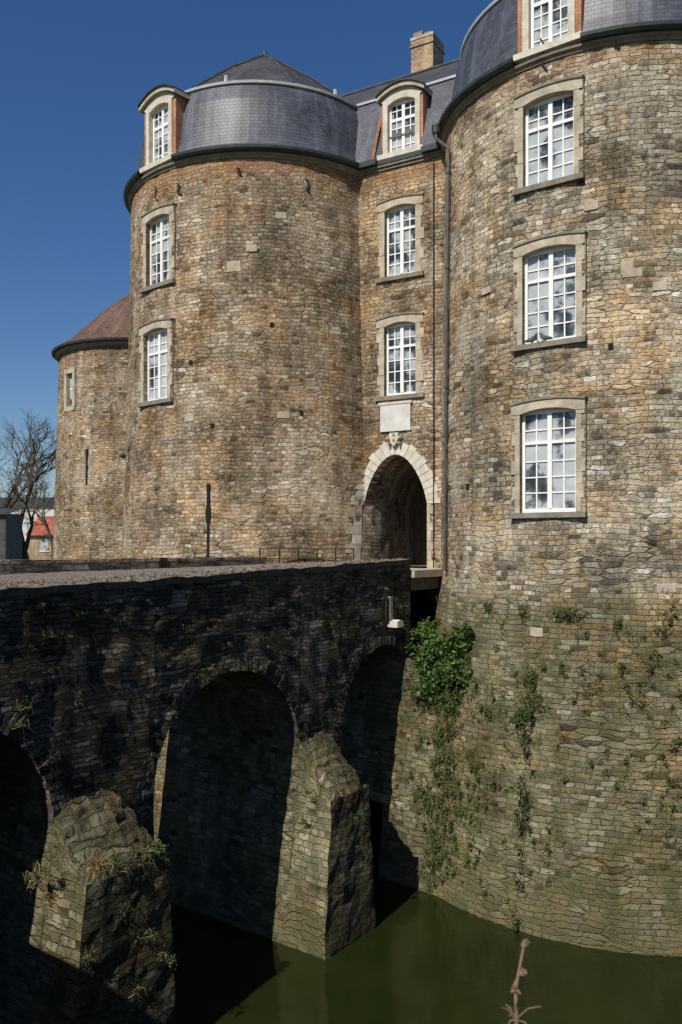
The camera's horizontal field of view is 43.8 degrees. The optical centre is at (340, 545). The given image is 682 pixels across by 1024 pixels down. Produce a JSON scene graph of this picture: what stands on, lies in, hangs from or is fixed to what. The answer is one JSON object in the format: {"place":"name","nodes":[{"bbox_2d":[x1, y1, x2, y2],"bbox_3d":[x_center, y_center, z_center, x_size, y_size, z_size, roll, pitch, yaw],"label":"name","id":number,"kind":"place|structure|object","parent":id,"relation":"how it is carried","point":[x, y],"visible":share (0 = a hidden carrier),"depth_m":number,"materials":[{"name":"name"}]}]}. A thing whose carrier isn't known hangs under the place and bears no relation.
{"place":"outdoors","nodes":[
{"label":"outdoors","id":0,"kind":"place"},
{"bbox_2d":[0,497,54,540],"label":"distant house","id":1,"kind":"structure","parent":0,"point":[25,528],"depth_m":120.00,"materials":[{"name":"stone"}]},
{"bbox_2d":[25,516,53,559],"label":"distant house","id":2,"kind":"structure","parent":0,"point":[39,548],"depth_m":95.00,"materials":[{"name":"paint"}]},
{"bbox_2d":[0,0,493,496],"label":"sky","id":3,"kind":"structure","parent":0,"point":[75,75],"materials":[{"name":"blue"}]},
{"bbox_2d":[32,845,681,1023],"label":"water","id":4,"kind":"structure","parent":0,"point":[414,956],"depth_m":15.91,"materials":[{"name":"green liquid"}]},
{"bbox_2d":[51,292,129,559],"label":"castle corner tower","id":5,"kind":"structure","parent":4,"relation":"in","point":[91,357],"depth_m":37.73,"materials":[{"name":"brown stone"}]},
{"bbox_2d":[0,556,411,1023],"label":"stone arch bridge","id":6,"kind":"structure","parent":4,"relation":"in","point":[251,749],"depth_m":15.28,"materials":[{"name":"stone"}]},
{"bbox_2d":[259,548,353,562],"bbox_3d":[-0.900,0.348,23.025,2.759,0.545,0.044,0,0,-23],"label":"iron railing","id":7,"kind":"object","parent":6,"relation":"on","point":[316,558],"visible":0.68,"depth_m":23.06,"materials":[{"name":"black metal"}]},
{"bbox_2d":[122,51,401,844],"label":"castle round tower","id":8,"kind":"structure","parent":4,"relation":"in","point":[244,423],"depth_m":23.48,"materials":[{"name":"brown stone"}]},
{"bbox_2d":[137,84,190,407],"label":"windows","id":9,"kind":"structure","parent":8,"relation":"in","point":[163,106],"depth_m":24.31,"materials":[{"name":"stone"}]},
{"bbox_2d":[341,31,459,637],"bbox_3d":[4.091,-4.525,28.235,18.000,27.050,11.772,0,0,30],"label":"gatehouse","id":10,"kind":"object","parent":4,"relation":"in","point":[398,151],"visible":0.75,"depth_m":23.88,"materials":[{"name":"brown stone"}]},
{"bbox_2d":[375,78,432,446],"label":"windows and plaque","id":11,"kind":"structure","parent":10,"relation":"in","point":[403,103],"depth_m":23.83,"materials":[{"name":"stone"}]},
{"bbox_2d":[340,566,463,894],"bbox_3d":[1.466,4.810,22.836,7.400,8.380,4.561,0,0,37],"label":"gate abutment","id":12,"kind":"object","parent":4,"relation":"in","point":[376,745],"visible":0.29,"depth_m":20.75,"materials":[{"name":"stone"}]},
{"bbox_2d":[434,0,681,955],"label":"castle round tower","id":13,"kind":"structure","parent":4,"relation":"in","point":[560,125],"depth_m":18.10,"materials":[{"name":"stone"}]},
{"bbox_2d":[402,615,475,712],"bbox_3d":[2.371,2.922,20.158,1.149,2.478,1.934,0,0,-40],"label":"ivy","id":14,"kind":"object","parent":13,"relation":"attached to","point":[431,651],"visible":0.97,"depth_m":20.05,"materials":[{"name":"green plant"}]},
{"bbox_2d":[432,124,450,570],"bbox_3d":[2.472,-5.090,22.226,0.357,11.460,1.863,0,0,-7],"label":"drainpipe","id":15,"kind":"object","parent":13,"relation":"attached to","point":[436,130],"visible":1,"depth_m":21.34,"materials":[{"name":"grey metal"}]},
{"bbox_2d":[524,333,536,342],"bbox_3d":[4.198,-4.560,18.773,0.312,0.219,0.086,0,0,35],"label":"pigeon","id":16,"kind":"object","parent":13,"relation":"on","point":[532,339],"visible":1,"depth_m":18.73,"materials":[{"name":"grey"}]},
{"bbox_2d":[539,333,551,340],"bbox_3d":[4.479,-4.560,18.575,0.312,0.219,0.086,0,0,35],"label":"pigeon","id":17,"kind":"object","parent":13,"relation":"on","point":[544,337],"visible":1,"depth_m":18.55,"materials":[{"name":"grey"}]},
{"bbox_2d":[509,0,587,518],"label":"windows","id":18,"kind":"structure","parent":13,"relation":"in","point":[549,433],"depth_m":18.65,"materials":[{"name":"stone"}]},
{"label":"ground","id":19,"kind":"structure","parent":0,"visible":0},
{"bbox_2d":[0,508,24,559],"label":"dark shed","id":20,"kind":"structure","parent":19,"relation":"on","point":[10,536],"depth_m":59.01,"materials":[{"name":"metal"}]},
{"bbox_2d":[0,417,55,525],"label":"bare tree","id":21,"kind":"object","parent":19,"relation":"on","point":[7,504],"visible":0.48,"depth_m":65.46,"materials":[{"name":"brown plant"}]},
{"bbox_2d":[0,408,56,558],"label":"bare tree","id":22,"kind":"object","parent":19,"relation":"on","point":[25,544],"visible":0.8,"depth_m":61.60,"materials":[{"name":"brown plant"}]},
{"bbox_2d":[2,475,54,559],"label":"bare tree","id":23,"kind":"object","parent":19,"relation":"on","point":[42,517],"visible":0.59,"depth_m":90.13,"materials":[{"name":"brown plant"}]},
{"bbox_2d":[501,939,540,1023],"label":"dried plant stalk","id":24,"kind":"object","parent":19,"relation":"on","point":[522,972],"visible":1,"depth_m":1.96,"materials":[{"name":"brown plant"}]},
{"bbox_3d":[14.843,4.875,30.950,99.393,8.250,97.287,0,0,0],"label":"wall","id":25,"kind":"object","parent":19,"relation":"on","visible":0},
{"bbox_2d":[0,454,681,1002],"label":"wall plants","id":26,"kind":"object","parent":25,"relation":"attached to","point":[562,612],"depth_m":18.23,"materials":[{"name":"green plant"}]},
{"bbox_2d":[13,588,681,1003],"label":"grass tufts","id":27,"kind":"object","parent":25,"relation":"attached to","point":[101,864],"visible":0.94,"depth_m":17.92,"materials":[{"name":"green plant"}]}
]}

